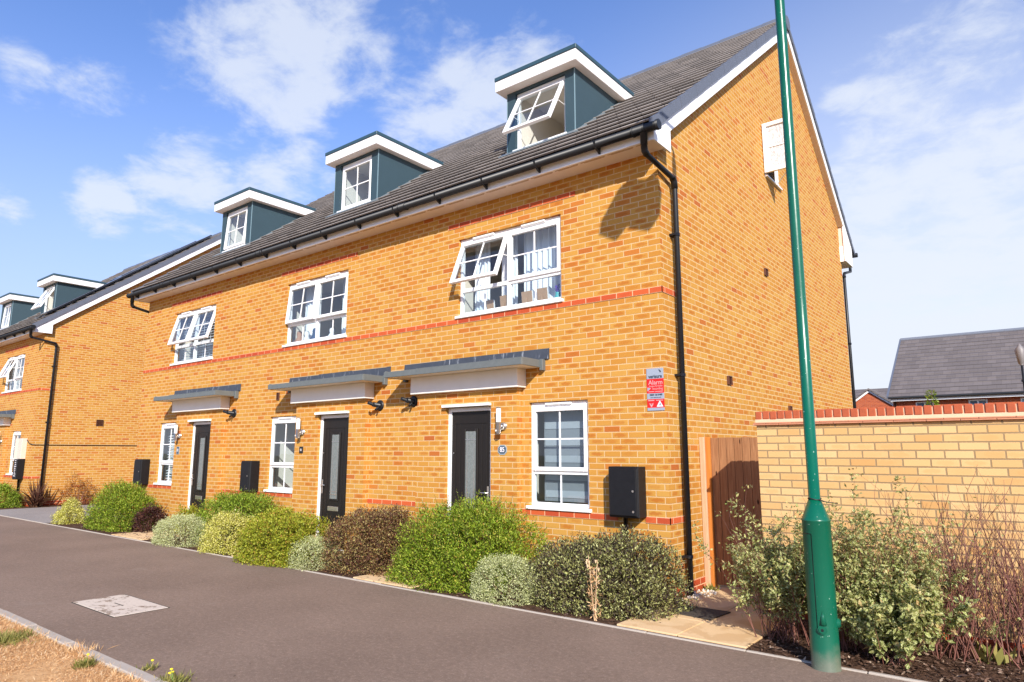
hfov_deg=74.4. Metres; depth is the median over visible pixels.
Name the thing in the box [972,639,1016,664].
seedling
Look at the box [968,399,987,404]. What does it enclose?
window
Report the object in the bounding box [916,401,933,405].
window
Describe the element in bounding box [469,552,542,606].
grey mound shrub
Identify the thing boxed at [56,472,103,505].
rust brown shrub
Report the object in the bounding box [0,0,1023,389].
sky
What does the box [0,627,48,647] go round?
grass tuft
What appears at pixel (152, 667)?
flowering weed
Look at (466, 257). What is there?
window
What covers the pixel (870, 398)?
gabled house
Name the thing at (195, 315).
window
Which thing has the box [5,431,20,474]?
window
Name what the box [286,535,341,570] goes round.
grey mound shrub
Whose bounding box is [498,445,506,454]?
number plate
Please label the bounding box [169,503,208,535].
green shoots
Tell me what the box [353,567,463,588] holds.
footpath
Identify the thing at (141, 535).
footpath
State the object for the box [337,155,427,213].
window
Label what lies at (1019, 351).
lantern post
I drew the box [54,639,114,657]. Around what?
grass tuft
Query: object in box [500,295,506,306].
picture frame
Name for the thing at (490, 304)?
picture frame
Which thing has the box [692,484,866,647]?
dogwood shrub
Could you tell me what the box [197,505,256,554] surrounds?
yellow edged shrub
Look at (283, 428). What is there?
window
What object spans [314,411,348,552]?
door
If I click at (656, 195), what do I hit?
terraced house
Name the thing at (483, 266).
curtain
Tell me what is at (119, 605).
manhole cover
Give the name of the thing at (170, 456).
window blind
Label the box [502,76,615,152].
window
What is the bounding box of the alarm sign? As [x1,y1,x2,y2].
[646,368,664,410]
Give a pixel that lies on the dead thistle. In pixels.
(594, 595)
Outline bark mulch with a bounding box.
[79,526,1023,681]
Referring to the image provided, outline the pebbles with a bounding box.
[661,585,725,605]
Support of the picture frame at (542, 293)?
on the terraced house at (656, 195)
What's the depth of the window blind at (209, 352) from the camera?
15.14 m
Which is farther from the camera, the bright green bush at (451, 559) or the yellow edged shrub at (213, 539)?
the yellow edged shrub at (213, 539)
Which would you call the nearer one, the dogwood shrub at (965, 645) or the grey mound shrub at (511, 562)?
the dogwood shrub at (965, 645)
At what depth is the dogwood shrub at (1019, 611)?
5.36 m
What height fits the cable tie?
0.044 m
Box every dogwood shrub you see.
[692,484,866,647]
[791,467,969,657]
[836,565,978,668]
[857,472,1023,665]
[892,467,1023,668]
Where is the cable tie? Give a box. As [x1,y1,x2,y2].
[807,497,837,503]
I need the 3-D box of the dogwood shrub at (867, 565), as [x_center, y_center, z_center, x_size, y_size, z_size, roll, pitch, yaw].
[3.050,1.838,5.741,1.307,1.512,1.250,-3,-10,20]
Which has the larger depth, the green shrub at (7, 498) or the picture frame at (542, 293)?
the green shrub at (7, 498)
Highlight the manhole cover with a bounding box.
[71,594,169,617]
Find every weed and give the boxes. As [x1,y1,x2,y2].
[69,653,100,669]
[136,659,158,670]
[154,668,196,681]
[701,583,719,590]
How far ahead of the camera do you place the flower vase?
9.21 m
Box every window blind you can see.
[165,428,174,480]
[182,315,203,359]
[201,311,214,356]
[544,410,587,502]
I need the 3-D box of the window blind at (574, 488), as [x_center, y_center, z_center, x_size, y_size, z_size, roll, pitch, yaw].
[0.716,1.489,8.830,0.720,1.200,0.012,-7,-12,38]
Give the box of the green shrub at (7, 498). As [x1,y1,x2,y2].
[0,481,23,507]
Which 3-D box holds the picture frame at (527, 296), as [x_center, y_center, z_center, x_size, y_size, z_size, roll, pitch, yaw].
[0.216,-0.593,9.527,0.200,0.222,0.058,-7,-12,38]
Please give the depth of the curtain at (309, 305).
13.10 m
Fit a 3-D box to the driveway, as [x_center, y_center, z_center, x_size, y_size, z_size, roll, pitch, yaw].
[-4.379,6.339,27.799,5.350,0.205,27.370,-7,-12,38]
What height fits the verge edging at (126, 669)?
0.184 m
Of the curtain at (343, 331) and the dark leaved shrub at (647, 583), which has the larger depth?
the curtain at (343, 331)
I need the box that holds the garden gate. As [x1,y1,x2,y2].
[699,437,762,587]
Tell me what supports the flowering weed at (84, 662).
on the verge turf
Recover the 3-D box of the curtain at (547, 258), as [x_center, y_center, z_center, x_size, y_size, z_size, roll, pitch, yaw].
[0.444,-0.993,9.608,0.680,1.350,0.067,-7,-12,38]
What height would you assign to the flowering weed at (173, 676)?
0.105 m
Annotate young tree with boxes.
[924,390,939,405]
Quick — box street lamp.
[774,0,841,672]
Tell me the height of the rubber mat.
0.010 m
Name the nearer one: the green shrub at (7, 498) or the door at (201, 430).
the door at (201, 430)
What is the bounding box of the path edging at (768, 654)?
[0,515,927,681]
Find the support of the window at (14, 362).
in the terraced house at (75, 347)
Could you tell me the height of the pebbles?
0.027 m
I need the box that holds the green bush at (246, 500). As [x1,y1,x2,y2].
[190,487,284,547]
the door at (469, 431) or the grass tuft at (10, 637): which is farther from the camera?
the door at (469, 431)
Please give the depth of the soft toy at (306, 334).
12.74 m
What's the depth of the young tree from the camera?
11.96 m
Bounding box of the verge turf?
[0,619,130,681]
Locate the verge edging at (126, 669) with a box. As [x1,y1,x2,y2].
[0,608,166,681]
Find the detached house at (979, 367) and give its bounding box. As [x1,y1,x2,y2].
[886,327,1023,406]
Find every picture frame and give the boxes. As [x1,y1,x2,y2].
[486,300,494,308]
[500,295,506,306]
[521,290,533,302]
[537,287,548,300]
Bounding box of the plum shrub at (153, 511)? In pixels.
[124,502,171,532]
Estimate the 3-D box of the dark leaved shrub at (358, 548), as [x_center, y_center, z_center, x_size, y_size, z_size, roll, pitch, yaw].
[-1.992,2.776,9.575,1.826,0.952,1.263,-7,-12,38]
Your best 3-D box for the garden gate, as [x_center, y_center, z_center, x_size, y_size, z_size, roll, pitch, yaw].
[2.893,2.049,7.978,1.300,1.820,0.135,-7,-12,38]
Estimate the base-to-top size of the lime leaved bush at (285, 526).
0.876 m
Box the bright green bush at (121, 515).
[81,474,163,531]
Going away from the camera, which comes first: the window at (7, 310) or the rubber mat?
the rubber mat
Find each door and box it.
[187,419,210,520]
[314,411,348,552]
[441,402,490,568]
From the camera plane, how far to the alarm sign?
7.95 m
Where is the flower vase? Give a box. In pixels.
[554,284,560,297]
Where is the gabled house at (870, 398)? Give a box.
[852,388,892,408]
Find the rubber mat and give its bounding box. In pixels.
[664,604,730,619]
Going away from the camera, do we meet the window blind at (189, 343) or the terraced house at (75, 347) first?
the window blind at (189, 343)
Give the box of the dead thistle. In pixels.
[583,555,602,620]
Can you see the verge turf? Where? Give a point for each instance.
(33, 673)
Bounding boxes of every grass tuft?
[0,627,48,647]
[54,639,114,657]
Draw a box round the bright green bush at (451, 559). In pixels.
[380,486,559,598]
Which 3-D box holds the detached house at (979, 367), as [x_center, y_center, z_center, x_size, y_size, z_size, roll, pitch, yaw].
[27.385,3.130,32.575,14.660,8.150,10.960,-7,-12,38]
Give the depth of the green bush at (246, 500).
12.04 m
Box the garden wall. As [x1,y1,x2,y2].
[753,402,1023,649]
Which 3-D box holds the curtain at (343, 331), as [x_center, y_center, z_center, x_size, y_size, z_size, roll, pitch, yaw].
[-2.952,-0.549,12.313,0.450,1.350,0.067,-7,-12,38]
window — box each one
[0,303,30,329]
[0,354,24,393]
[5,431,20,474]
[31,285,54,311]
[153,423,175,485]
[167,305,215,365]
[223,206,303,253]
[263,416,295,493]
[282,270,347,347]
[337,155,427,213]
[449,215,563,318]
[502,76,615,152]
[526,400,591,512]
[761,118,785,190]
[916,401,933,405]
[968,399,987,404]
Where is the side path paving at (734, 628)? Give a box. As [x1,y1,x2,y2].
[617,585,788,648]
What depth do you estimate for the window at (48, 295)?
23.70 m
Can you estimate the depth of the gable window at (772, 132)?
11.77 m
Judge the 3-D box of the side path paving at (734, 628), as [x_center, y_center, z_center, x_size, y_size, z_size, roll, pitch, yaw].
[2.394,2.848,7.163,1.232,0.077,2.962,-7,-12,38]
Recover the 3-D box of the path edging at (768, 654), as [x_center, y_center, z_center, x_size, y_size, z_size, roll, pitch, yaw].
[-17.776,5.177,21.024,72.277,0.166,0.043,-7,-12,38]
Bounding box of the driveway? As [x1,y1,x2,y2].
[0,505,114,522]
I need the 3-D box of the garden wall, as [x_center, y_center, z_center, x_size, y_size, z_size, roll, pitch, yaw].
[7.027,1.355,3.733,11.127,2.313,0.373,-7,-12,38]
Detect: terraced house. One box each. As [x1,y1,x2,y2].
[0,232,221,505]
[126,15,857,597]
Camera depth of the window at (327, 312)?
12.91 m
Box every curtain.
[304,286,315,337]
[341,278,346,333]
[475,242,489,310]
[502,235,517,304]
[524,226,560,300]
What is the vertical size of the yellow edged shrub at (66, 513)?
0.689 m
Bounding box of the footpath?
[0,516,908,681]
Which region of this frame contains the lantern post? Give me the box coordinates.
[1014,343,1023,389]
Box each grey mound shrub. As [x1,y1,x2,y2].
[150,513,207,546]
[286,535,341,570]
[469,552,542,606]
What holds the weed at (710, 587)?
on the side path paving at (734, 628)
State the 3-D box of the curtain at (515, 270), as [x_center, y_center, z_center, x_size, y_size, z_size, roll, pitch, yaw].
[-0.033,-0.923,10.031,0.300,1.350,0.067,-7,-12,38]
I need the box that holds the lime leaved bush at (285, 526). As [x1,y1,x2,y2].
[229,505,337,567]
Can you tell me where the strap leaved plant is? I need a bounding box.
[13,478,64,506]
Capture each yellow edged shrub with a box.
[50,496,86,524]
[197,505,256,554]
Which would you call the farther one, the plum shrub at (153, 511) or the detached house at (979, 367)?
the detached house at (979, 367)
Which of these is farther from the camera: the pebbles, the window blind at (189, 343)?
the window blind at (189, 343)
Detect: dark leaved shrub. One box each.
[314,503,423,575]
[518,524,697,622]
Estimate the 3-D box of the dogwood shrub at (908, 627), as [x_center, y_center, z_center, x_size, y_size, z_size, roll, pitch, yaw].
[3.013,2.142,5.241,0.800,0.752,1.004,4,-10,-21]

